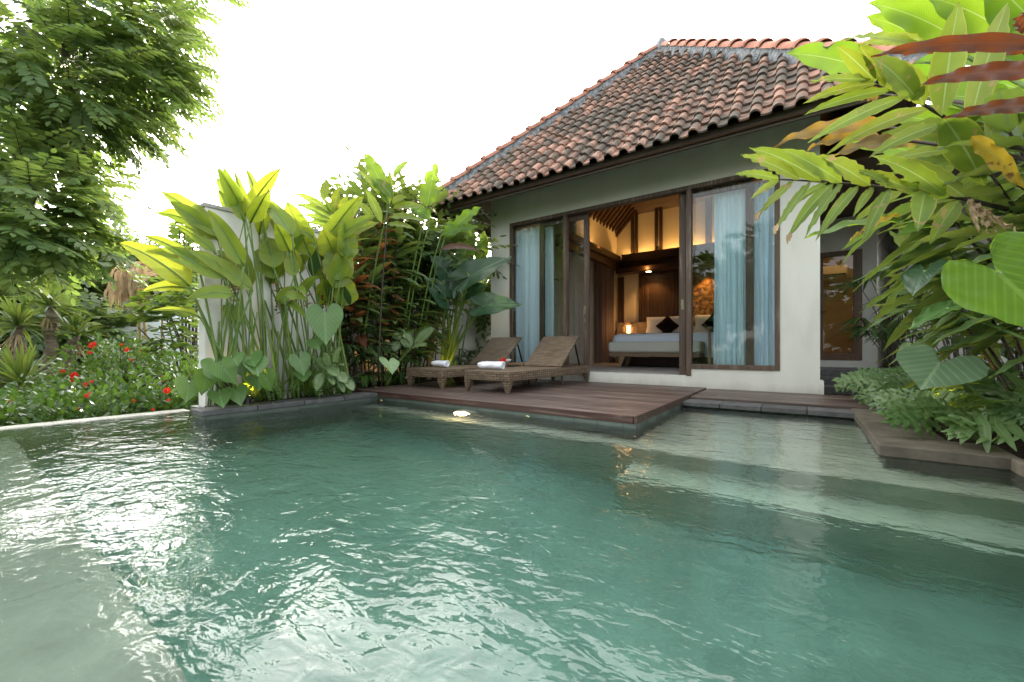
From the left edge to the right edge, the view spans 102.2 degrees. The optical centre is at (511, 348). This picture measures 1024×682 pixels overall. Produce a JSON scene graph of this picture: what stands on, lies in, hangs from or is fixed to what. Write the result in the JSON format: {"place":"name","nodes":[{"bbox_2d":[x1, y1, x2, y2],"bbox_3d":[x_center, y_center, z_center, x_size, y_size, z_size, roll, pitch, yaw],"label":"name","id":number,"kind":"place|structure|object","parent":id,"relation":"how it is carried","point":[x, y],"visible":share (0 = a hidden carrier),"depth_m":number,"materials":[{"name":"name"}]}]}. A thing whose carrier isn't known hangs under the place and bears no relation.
{"place":"outdoors","nodes":[
{"label":"outdoors","id":0,"kind":"place"},
{"bbox_2d":[0,340,68,385],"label":"spiky plant","id":1,"kind":"object","parent":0,"point":[14,370],"visible":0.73,"depth_m":5.13,"materials":[{"name":"green plant"}]},
{"bbox_2d":[204,377,447,406],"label":"bed soil","id":2,"kind":"structure","parent":0,"point":[422,381],"depth_m":6.27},
{"bbox_2d":[120,167,282,406],"bbox_3d":[-2.710,-0.587,3.751,1.158,2.244,0.889,0,0,-19],"label":"heliconia","id":3,"kind":"object","parent":2,"relation":"on","point":[172,263],"visible":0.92,"depth_m":3.66,"materials":[{"name":"green plant"}]},
{"bbox_2d":[174,352,244,407],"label":"philodendron","id":4,"kind":"object","parent":2,"relation":"on","point":[209,374],"visible":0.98,"depth_m":3.39,"materials":[{"name":"green plant"}]},
{"bbox_2d":[227,350,275,405],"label":"philodendron","id":5,"kind":"object","parent":2,"relation":"on","point":[256,362],"visible":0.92,"depth_m":3.56,"materials":[{"name":"green plant"}]},
{"bbox_2d":[236,383,290,403],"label":"fern","id":6,"kind":"object","parent":2,"relation":"on","point":[251,388],"visible":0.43,"depth_m":3.83,"materials":[{"name":"green plant"}]},
{"bbox_2d":[218,169,315,400],"bbox_3d":[-2.795,-0.607,4.169,1.733,2.281,0.688,0,0,3],"label":"heliconia","id":7,"kind":"object","parent":2,"relation":"on","point":[276,258],"visible":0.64,"depth_m":4.06,"materials":[{"name":"green plant"}]},
{"bbox_2d":[274,376,333,398],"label":"fern","id":8,"kind":"object","parent":2,"relation":"on","point":[310,389],"visible":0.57,"depth_m":4.19,"materials":[{"name":"green plant"}]},
{"bbox_2d":[295,249,351,397],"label":"heart leaf plant","id":9,"kind":"object","parent":2,"relation":"on","point":[323,325],"visible":0.51,"depth_m":3.95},
{"bbox_2d":[301,377,358,395],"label":"fern","id":10,"kind":"object","parent":2,"relation":"on","point":[327,384],"visible":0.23,"depth_m":4.36,"materials":[{"name":"green plant"}]},
{"bbox_2d":[284,196,377,396],"bbox_3d":[-1.993,-0.595,4.486,1.129,2.259,0.718,0,0,-10],"label":"heliconia","id":11,"kind":"object","parent":2,"relation":"on","point":[335,244],"visible":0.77,"depth_m":4.37,"materials":[{"name":"green plant"}]},
{"bbox_2d":[312,345,355,393],"bbox_3d":[-1.784,0.254,4.361,0.412,0.565,0.686,0,0,0],"label":"dieffenbachia","id":12,"kind":"object","parent":2,"relation":"on","point":[328,364],"visible":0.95,"depth_m":4.13,"materials":[{"name":"green plant"}]},
{"bbox_2d":[284,335,398,396],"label":"philodendron","id":13,"kind":"object","parent":2,"relation":"on","point":[303,373],"visible":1,"depth_m":3.98,"materials":[{"name":"green plant"}]},
{"bbox_2d":[293,168,428,374],"bbox_3d":[-1.794,-0.912,4.950,1.615,2.460,0.123,0,0,0],"label":"plant","id":14,"kind":"object","parent":2,"relation":"on","point":[323,214],"visible":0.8,"depth_m":4.95,"materials":[{"name":"green plant"}]},
{"bbox_2d":[331,341,398,388],"bbox_3d":[-2.075,0.219,5.191,1.210,0.629,1.238,0,0,35],"label":"lady palm","id":15,"kind":"object","parent":2,"relation":"on","point":[347,348],"visible":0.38,"depth_m":5.05,"materials":[{"name":"green plant"}]},
{"bbox_2d":[350,371,391,388],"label":"fern","id":16,"kind":"object","parent":2,"relation":"on","point":[365,381],"visible":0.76,"depth_m":5.26,"materials":[{"name":"green plant"}]},
{"bbox_2d":[336,215,409,387],"bbox_3d":[-1.968,-0.644,5.360,1.177,2.350,1.110,0,0,35],"label":"ginger plant","id":17,"kind":"object","parent":2,"relation":"on","point":[361,339],"visible":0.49,"depth_m":5.28,"materials":[{"name":"green plant"}]},
{"bbox_2d":[297,163,451,388],"bbox_3d":[-1.890,-1.024,5.816,1.509,3.114,2.196,0,0,35],"label":"ginger plant","id":18,"kind":"object","parent":2,"relation":"on","point":[355,189],"visible":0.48,"depth_m":5.67,"materials":[{"name":"green plant"}]},
{"bbox_2d":[313,145,442,299],"bbox_3d":[-2.183,-1.225,6.746,2.196,3.665,2.679,0,0,-2],"label":"garden shrub","id":19,"kind":"object","parent":2,"relation":"on","point":[410,192],"visible":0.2,"depth_m":6.28,"materials":[{"name":"green plant"}]},
{"bbox_2d":[336,160,453,387],"bbox_3d":[-1.568,-1.071,6.402,1.348,3.205,3.485,0,0,20],"label":"ginger plant","id":20,"kind":"object","parent":2,"relation":"on","point":[400,237],"visible":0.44,"depth_m":5.74,"materials":[{"name":"green plant"}]},
{"bbox_2d":[376,370,417,383],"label":"fern","id":21,"kind":"object","parent":2,"relation":"on","point":[394,377],"visible":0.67,"depth_m":5.64,"materials":[{"name":"green plant"}]},
{"bbox_2d":[336,191,463,385],"bbox_3d":[-1.642,-1.031,6.250,1.396,3.129,2.428,0,0,35],"label":"ginger plant","id":22,"kind":"object","parent":2,"relation":"on","point":[441,214],"visible":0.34,"depth_m":6.20,"materials":[{"name":"green plant"}]},
{"bbox_2d":[365,348,434,384],"bbox_3d":[-1.608,0.262,5.972,1.064,0.545,1.134,0,0,0],"label":"lady palm","id":23,"kind":"object","parent":2,"relation":"on","point":[412,359],"visible":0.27,"depth_m":5.83,"materials":[{"name":"green plant"}]},
{"bbox_2d":[385,326,434,385],"bbox_3d":[-1.416,0.123,5.389,0.822,0.823,0.245,0,0,24],"label":"dieffenbachia","id":24,"kind":"object","parent":2,"relation":"on","point":[423,335],"visible":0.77,"depth_m":5.41,"materials":[{"name":"green plant"}]},
{"bbox_2d":[359,152,488,387],"bbox_3d":[-1.105,-0.982,5.886,1.150,3.066,2.288,0,0,35],"label":"banana plant","id":25,"kind":"object","parent":2,"relation":"on","point":[429,190],"visible":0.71,"depth_m":5.75,"materials":[{"name":"green plant"}]},
{"bbox_2d":[383,178,520,379],"bbox_3d":[-1.298,-1.145,7.061,3.002,3.509,2.177,0,0,35],"label":"garden shrub","id":26,"kind":"object","parent":2,"relation":"on","point":[458,259],"visible":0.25,"depth_m":6.65,"materials":[{"name":"green plant"}]},
{"bbox_2d":[454,348,480,364],"bbox_3d":[-0.829,0.267,7.186,0.961,0.532,1.094,0,0,35],"label":"lady palm","id":27,"kind":"object","parent":2,"relation":"on","point":[468,356],"visible":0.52,"depth_m":7.33,"materials":[{"name":"green plant"}]},
{"bbox_2d":[424,242,521,379],"bbox_3d":[-0.810,-0.437,6.160,1.059,1.965,1.680,0,0,-45],"label":"elephant ear","id":28,"kind":"object","parent":2,"relation":"on","point":[458,281],"visible":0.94,"depth_m":6.09},
{"bbox_2d":[466,233,561,349],"bbox_3d":[-0.175,-1.093,8.652,2.473,3.406,2.660,0,0,35],"label":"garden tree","id":29,"kind":"object","parent":2,"relation":"on","point":[482,322],"visible":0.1,"depth_m":8.41,"materials":[{"name":"green plant"}]},
{"bbox_2d":[190,397,682,428],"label":"pool wall","id":30,"kind":"structure","parent":0,"point":[617,424],"depth_m":3.69,"materials":[{"name":"stone"}]},
{"bbox_2d":[191,392,377,416],"bbox_3d":[-2.104,0.528,4.072,0.240,0.044,1.675,0,0,35],"label":"planter coping","id":31,"kind":"object","parent":30,"relation":"on","point":[219,410],"visible":0.95,"depth_m":3.85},
{"bbox_2d":[682,399,853,418],"bbox_3d":[2.332,0.552,3.850,1.356,0.045,0.260,0,0,35],"label":"coping","id":32,"kind":"object","parent":30,"relation":"on","point":[819,411],"visible":0.89,"depth_m":3.74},
{"bbox_2d":[0,0,969,258],"label":"sky","id":33,"kind":"structure","parent":0,"point":[446,83],"materials":[{"name":"white"}]},
{"bbox_2d":[0,399,1023,681],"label":"pool water","id":34,"kind":"structure","parent":0,"point":[378,541],"depth_m":1.19,"materials":[{"name":"liquid"}]},
{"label":"deck base","id":35,"kind":"structure","parent":34,"relation":"in","visible":0},
{"bbox_2d":[358,379,706,415],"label":"deck","id":36,"kind":"structure","parent":35,"relation":"on","point":[620,399],"depth_m":4.56,"materials":[{"name":"brown wood"}]},
{"bbox_2d":[406,337,523,388],"bbox_3d":[-0.514,0.162,6.050,0.655,0.675,2.080,0,0,35],"label":"sun lounger","id":37,"kind":"object","parent":36,"relation":"on","point":[495,349],"visible":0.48,"depth_m":6.04,"materials":[{"name":"brown wicker"}]},
{"bbox_2d":[431,360,449,366],"bbox_3d":[-0.943,0.202,5.450,0.104,0.084,0.313,0,0,-44],"label":"towel","id":38,"kind":"object","parent":37,"relation":"on","point":[441,363],"visible":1,"depth_m":5.39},
{"bbox_2d":[352,389,690,423],"bbox_3d":[-0.013,0.524,4.736,3.505,0.056,1.785,0,0,35],"label":"deck edge","id":39,"kind":"object","parent":36,"relation":"attached to","point":[639,418],"visible":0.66,"depth_m":3.58,"materials":[{"name":"brown wood"}]},
{"bbox_2d":[505,362,537,383],"bbox_3d":[0.142,0.356,6.050,0.300,0.287,0.440,0,0,35],"label":"side table","id":40,"kind":"object","parent":36,"relation":"on","point":[520,364],"visible":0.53,"depth_m":5.88,"materials":[{"name":"brown wood"}]},
{"bbox_2d":[464,336,589,393],"bbox_3d":[0.299,0.162,5.505,0.650,0.675,2.080,0,0,35],"label":"sun lounger","id":41,"kind":"object","parent":36,"relation":"on","point":[548,357],"visible":1,"depth_m":5.58,"materials":[{"name":"brown wicker"}]},
{"bbox_2d":[477,361,504,368],"bbox_3d":[-0.242,0.198,4.868,0.343,0.089,0.110,0,0,31],"label":"towel","id":42,"kind":"object","parent":41,"relation":"on","point":[492,364],"visible":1,"depth_m":4.82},
{"bbox_2d":[690,389,887,409],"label":"walkway","id":43,"kind":"structure","parent":35,"relation":"on","point":[812,400],"depth_m":4.21,"materials":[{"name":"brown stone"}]},
{"bbox_2d":[706,327,713,363],"bbox_3d":[3.381,-0.060,6.244,0.700,0.840,0.720,0,0,35],"label":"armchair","id":44,"kind":"object","parent":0,"point":[709,344],"visible":0.16,"depth_m":6.16,"materials":[{"name":"brown wood"}]},
{"bbox_2d":[898,330,971,391],"bbox_3d":[2.964,0.213,2.846,0.524,0.683,0.247,0,0,18],"label":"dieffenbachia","id":45,"kind":"object","parent":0,"point":[903,345],"visible":0.25,"depth_m":2.85,"materials":[{"name":"green plant"}]},
{"bbox_2d":[851,408,1023,477],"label":"coping","id":46,"kind":"object","parent":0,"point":[886,439],"visible":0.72,"depth_m":2.20,"materials":[{"name":"grey stone"}]},
{"bbox_2d":[933,420,1023,458],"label":"bed soil","id":47,"kind":"structure","parent":0,"point":[1019,444],"depth_m":2.36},
{"bbox_2d":[735,2,1023,243],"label":"shell ginger","id":48,"kind":"object","parent":47,"relation":"on","point":[921,182],"visible":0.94,"depth_m":1.88,"materials":[{"name":"green plant"}]},
{"bbox_2d":[862,365,905,381],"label":"lobed philodendron","id":49,"kind":"object","parent":47,"relation":"on","point":[896,367],"visible":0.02,"depth_m":4.39,"materials":[{"name":"green plant"}]},
{"bbox_2d":[832,366,941,405],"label":"lobed philodendron","id":50,"kind":"object","parent":47,"relation":"on","point":[854,381],"visible":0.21,"depth_m":3.94,"materials":[{"name":"green plant"}]},
{"bbox_2d":[773,12,1023,161],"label":"red banana","id":51,"kind":"object","parent":47,"relation":"on","point":[1002,42],"visible":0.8,"depth_m":1.59,"materials":[{"name":"brown plant"}]},
{"bbox_2d":[831,269,967,374],"bbox_3d":[4.550,-0.190,4.761,1.412,1.485,1.476,0,0,35],"label":"lady palm","id":52,"kind":"object","parent":47,"relation":"on","point":[874,334],"visible":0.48,"depth_m":4.88,"materials":[{"name":"green plant"}]},
{"bbox_2d":[786,0,1023,250],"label":"banana plant","id":53,"kind":"object","parent":47,"relation":"on","point":[926,19],"visible":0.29,"depth_m":2.58,"materials":[{"name":"green plant"}]},
{"bbox_2d":[863,371,983,413],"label":"lobed philodendron","id":54,"kind":"object","parent":47,"relation":"on","point":[896,380],"visible":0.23,"depth_m":3.13,"materials":[{"name":"green plant"}]},
{"bbox_2d":[840,80,1023,378],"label":"ginger plant","id":55,"kind":"object","parent":47,"relation":"on","point":[1011,128],"visible":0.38,"depth_m":2.13,"materials":[{"name":"green plant"}]},
{"bbox_2d":[852,162,1023,401],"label":"ginger plant","id":56,"kind":"object","parent":47,"relation":"on","point":[991,354],"visible":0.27,"depth_m":2.79,"materials":[{"name":"green plant"}]},
{"bbox_2d":[868,367,1023,443],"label":"lobed philodendron","id":57,"kind":"object","parent":47,"relation":"on","point":[906,408],"visible":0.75,"depth_m":2.42,"materials":[{"name":"green plant"}]},
{"bbox_2d":[868,243,1023,361],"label":"lady palm","id":58,"kind":"object","parent":47,"relation":"on","point":[947,343],"visible":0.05,"depth_m":4.43,"materials":[{"name":"green plant"}]},
{"bbox_2d":[896,344,1002,417],"bbox_3d":[2.484,0.266,2.243,0.587,0.578,0.259,0,0,27],"label":"caladium","id":59,"kind":"object","parent":47,"relation":"on","point":[922,366],"visible":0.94,"depth_m":2.27,"materials":[{"name":"green plant"}]},
{"bbox_2d":[900,231,1023,339],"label":"elephant ear","id":60,"kind":"object","parent":47,"relation":"on","point":[978,289],"visible":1,"depth_m":1.65},
{"bbox_2d":[903,257,1023,383],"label":"lady palm","id":61,"kind":"object","parent":47,"relation":"on","point":[1005,353],"visible":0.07,"depth_m":3.48,"materials":[{"name":"green plant"}]},
{"bbox_2d":[935,361,1022,412],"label":"lobed philodendron","id":62,"kind":"object","parent":47,"relation":"on","point":[985,387],"visible":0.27,"depth_m":2.72,"materials":[{"name":"green plant"}]},
{"bbox_2d":[940,390,1023,452],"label":"lobed philodendron","id":63,"kind":"object","parent":47,"relation":"on","point":[998,424],"visible":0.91,"depth_m":2.11,"materials":[{"name":"green plant"}]},
{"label":"garden ground","id":64,"kind":"structure","parent":0,"visible":0},
{"bbox_2d":[0,395,56,426],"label":"hibiscus bush","id":65,"kind":"object","parent":64,"relation":"on","point":[12,406],"visible":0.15,"depth_m":3.52,"materials":[{"name":"green plant"}]},
{"bbox_2d":[0,293,64,390],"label":"dracaena","id":66,"kind":"object","parent":64,"relation":"on","point":[17,314],"visible":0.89,"depth_m":5.65,"materials":[{"name":"green plant"}]},
{"bbox_2d":[0,278,94,383],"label":"dracaena","id":67,"kind":"object","parent":64,"relation":"on","point":[51,342],"visible":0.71,"depth_m":5.96,"materials":[{"name":"green plant"}]},
{"bbox_2d":[0,387,95,423],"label":"hibiscus bush","id":68,"kind":"object","parent":64,"relation":"on","point":[18,394],"visible":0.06,"depth_m":3.92,"materials":[{"name":"green plant"}]},
{"bbox_2d":[0,373,99,405],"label":"hibiscus bush","id":69,"kind":"object","parent":64,"relation":"on","point":[14,384],"visible":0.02,"depth_m":4.53,"materials":[{"name":"green plant"}]},
{"bbox_2d":[0,252,117,356],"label":"garden tree","id":70,"kind":"object","parent":64,"relation":"on","point":[3,290],"visible":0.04,"depth_m":8.51,"materials":[{"name":"green plant"}]},
{"bbox_2d":[0,261,117,388],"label":"garden tree","id":71,"kind":"object","parent":64,"relation":"on","point":[100,293],"visible":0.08,"depth_m":9.49,"materials":[{"name":"green plant"}]},
{"bbox_2d":[41,360,82,379],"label":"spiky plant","id":72,"kind":"object","parent":64,"relation":"on","point":[62,375],"visible":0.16,"depth_m":5.76,"materials":[{"name":"green plant"}]},
{"bbox_2d":[37,310,112,367],"bbox_3d":[-6.567,0.232,6.173,0.849,1.636,0.764,0,0,-8],"label":"dracaena","id":73,"kind":"object","parent":64,"relation":"on","point":[73,322],"visible":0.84,"depth_m":6.16,"materials":[{"name":"green plant"}]},
{"bbox_2d":[0,378,159,425],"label":"hibiscus bush","id":74,"kind":"object","parent":64,"relation":"on","point":[65,400],"visible":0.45,"depth_m":3.70,"materials":[{"name":"green plant"}]},
{"bbox_2d":[0,287,164,390],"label":"garden tree","id":75,"kind":"object","parent":64,"relation":"on","point":[95,308],"visible":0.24,"depth_m":8.03,"materials":[{"name":"green plant"}]},
{"bbox_2d":[3,359,177,418],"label":"hibiscus bush","id":76,"kind":"object","parent":64,"relation":"on","point":[89,380],"visible":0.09,"depth_m":4.37,"materials":[{"name":"green plant"}]},
{"bbox_2d":[27,221,162,306],"bbox_3d":[-11.008,-1.164,10.598,3.576,4.456,4.258,0,0,35],"label":"garden tree","id":77,"kind":"object","parent":64,"relation":"on","point":[130,257],"visible":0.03,"depth_m":10.56,"materials":[{"name":"green plant"}]},
{"bbox_2d":[34,325,171,391],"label":"hibiscus bush","id":78,"kind":"object","parent":64,"relation":"on","point":[89,363],"visible":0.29,"depth_m":4.97,"materials":[{"name":"green plant"}]},
{"bbox_2d":[0,0,257,306],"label":"leafy tree","id":79,"kind":"object","parent":64,"relation":"on","point":[47,134],"visible":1,"depth_m":3.84,"materials":[{"name":"green plant"}]},
{"bbox_2d":[104,261,162,377],"bbox_3d":[-6.506,-0.256,6.947,1.308,2.514,0.540,0,0,20],"label":"dry palm","id":80,"kind":"object","parent":64,"relation":"on","point":[125,289],"visible":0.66,"depth_m":6.83,"materials":[{"name":"brown plant"}]},
{"bbox_2d":[90,371,198,415],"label":"hibiscus bush","id":81,"kind":"object","parent":64,"relation":"on","point":[174,401],"visible":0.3,"depth_m":4.19,"materials":[{"name":"green plant"}]},
{"bbox_2d":[96,345,198,394],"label":"hibiscus bush","id":82,"kind":"object","parent":64,"relation":"on","point":[153,359],"visible":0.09,"depth_m":5.28,"materials":[{"name":"green plant"}]},
{"bbox_2d":[102,304,198,370],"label":"boundary wall","id":83,"kind":"structure","parent":64,"relation":"on","point":[149,333],"depth_m":9.05,"materials":[{"name":"white paint"}]},
{"bbox_2d":[121,274,198,378],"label":"round leaf shrub","id":84,"kind":"object","parent":64,"relation":"on","point":[162,299],"visible":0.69,"depth_m":6.30,"materials":[{"name":"plant"}]},
{"bbox_2d":[129,351,198,407],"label":"hibiscus bush","id":85,"kind":"object","parent":64,"relation":"on","point":[159,373],"visible":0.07,"depth_m":5.04,"materials":[{"name":"green plant"}]},
{"bbox_2d":[165,221,198,367],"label":"round leaf shrub","id":86,"kind":"object","parent":64,"relation":"on","point":[177,232],"visible":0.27,"depth_m":7.38,"materials":[{"name":"plant"}]},
{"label":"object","id":87,"kind":"structure","parent":0,"visible":0},
{"bbox_2d":[0,409,189,429],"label":"pool rim","id":88,"kind":"object","parent":87,"relation":"attached to","point":[78,420],"visible":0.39,"depth_m":3.36,"materials":[{"name":"stone"}]},
{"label":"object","id":89,"kind":"structure","parent":0,"visible":0},
{"bbox_2d":[199,202,490,406],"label":"garden wall","id":90,"kind":"structure","parent":89,"relation":"on","point":[231,219],"depth_m":4.21,"materials":[{"name":"paint"}]},
{"bbox_2d":[418,37,929,393],"bbox_3d":[2.849,-2.640,7.883,6.520,6.580,6.520,0,0,35],"label":"villa","id":91,"kind":"object","parent":89,"relation":"on","point":[625,169],"visible":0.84,"depth_m":5.81,"materials":[{"name":"white paint"}]},
{"bbox_2d":[516,226,553,361],"bbox_3d":[0.346,-0.865,7.076,0.848,2.390,0.091,0,0,35],"label":"curtain","id":92,"kind":"object","parent":91,"relation":"hanging from","point":[527,287],"visible":0.59,"depth_m":7.08,"materials":[{"name":"fabric"}]},
{"bbox_2d":[539,213,589,365],"bbox_3d":[0.817,-0.870,6.592,0.882,2.451,0.075,0,0,35],"label":"sliding door","id":93,"kind":"structure","parent":91,"relation":"in","point":[586,217],"depth_m":6.38,"materials":[{"name":"brown wood"}]},
{"bbox_2d":[570,252,592,363],"bbox_3d":[1.503,-0.810,8.891,0.087,2.300,1.166,0,0,35],"label":"curtain","id":94,"kind":"object","parent":91,"relation":"hanging from","point":[576,295],"visible":0.64,"depth_m":8.74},
{"bbox_2d":[594,262,613,362],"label":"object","id":95,"kind":"object","parent":91,"relation":"hanging from","point":[603,306],"visible":0.94,"depth_m":9.83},
{"bbox_2d":[618,277,623,322],"bbox_3d":[2.764,-0.730,10.485,0.154,2.140,0.050,0,0,35],"label":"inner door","id":96,"kind":"structure","parent":91,"relation":"in","point":[620,279],"depth_m":10.46,"materials":[{"name":"brown wood"}]},
{"bbox_2d":[609,341,704,366],"bbox_3d":[2.621,0.120,7.579,1.640,0.480,0.440,0,0,35],"label":"bench","id":97,"kind":"object","parent":91,"relation":"on","point":[627,350],"visible":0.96,"depth_m":7.44,"materials":[{"name":"beige fabric"}]},
{"bbox_2d":[612,332,713,366],"bbox_3d":[3.420,0.017,8.525,2.194,0.687,1.852,0,0,35],"label":"bed","id":98,"kind":"object","parent":91,"relation":"on","point":[658,361],"visible":0.41,"depth_m":7.93,"materials":[{"name":"white fabric"}]},
{"bbox_2d":[646,316,678,332],"bbox_3d":[3.502,-0.520,9.479,0.860,0.440,0.160,0,-14,35],"label":"pillow","id":99,"kind":"object","parent":98,"relation":"on","point":[652,322],"visible":0.44,"depth_m":9.52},
{"bbox_2d":[656,315,678,332],"bbox_3d":[3.491,-0.500,9.291,0.360,0.360,0.160,-44,-24,10],"label":"cushion","id":100,"kind":"object","parent":98,"relation":"on","point":[667,324],"visible":0.92,"depth_m":9.23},
{"bbox_2d":[694,315,710,331],"bbox_3d":[4.367,-0.520,8.867,0.860,0.440,0.160,0,-14,35],"label":"pillow","id":101,"kind":"object","parent":98,"relation":"on","point":[700,320],"visible":0.3,"depth_m":8.98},
{"bbox_2d":[701,312,713,331],"bbox_3d":[4.312,-0.520,8.685,0.440,0.440,0.160,44,8,27],"label":"cushion","id":102,"kind":"object","parent":98,"relation":"on","point":[709,322],"visible":0.21,"depth_m":8.69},
{"bbox_2d":[679,179,753,374],"bbox_3d":[2.616,-0.870,5.333,0.868,2.451,0.053,0,0,35],"label":"sliding door","id":103,"kind":"structure","parent":91,"relation":"in","point":[748,184],"depth_m":5.19,"materials":[{"name":"brown wood"}]},
{"bbox_2d":[713,180,773,365],"bbox_3d":[2.947,-0.908,5.243,0.720,2.303,0.106,0,0,35],"label":"curtain","id":104,"kind":"object","parent":91,"relation":"hanging from","point":[729,344],"visible":0.72,"depth_m":5.27,"materials":[{"name":"fabric"}]},
{"bbox_2d":[820,367,907,394],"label":"stone steps","id":105,"kind":"structure","parent":89,"relation":"on","point":[828,375],"depth_m":6.13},
{"bbox_2d":[820,149,1023,379],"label":"annex","id":106,"kind":"object","parent":89,"relation":"on","point":[837,307],"visible":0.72,"depth_m":6.93,"materials":[{"name":"paint"}]},
{"bbox_2d":[823,265,847,277],"bbox_3d":[6.737,-1.610,8.701,0.500,0.220,0.212,0,0,35],"label":"air conditioner","id":107,"kind":"object","parent":106,"relation":"attached to","point":[834,271],"visible":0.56,"depth_m":8.60,"materials":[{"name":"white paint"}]},
{"bbox_2d":[820,249,861,359],"bbox_3d":[5.535,-0.720,6.974,0.575,1.840,0.139,0,0,35],"label":"door","id":108,"kind":"structure","parent":106,"relation":"in","point":[857,254],"depth_m":6.87,"materials":[{"name":"brown wood"}]},
{"bbox_2d":[887,251,893,367],"bbox_3d":[6.265,-0.500,6.841,0.080,2.200,0.112,0,0,35],"label":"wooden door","id":109,"kind":"structure","parent":106,"relation":"attached to","point":[890,317],"depth_m":6.85,"materials":[{"name":"brown wood"}]},
{"bbox_3d":[2.776,0.011,9.966,0.450,0.698,0.315,0,0,35],"label":"nightstand","id":110,"kind":"object","parent":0,"visible":0},
{"bbox_2d":[622,321,634,333],"bbox_3d":[2.821,-0.489,9.986,0.311,0.308,0.311,0,0,35],"label":"bedside lamp","id":111,"kind":"object","parent":110,"relation":"on","point":[628,329],"visible":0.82,"depth_m":9.92,"materials":[{"name":"yellow wood"}]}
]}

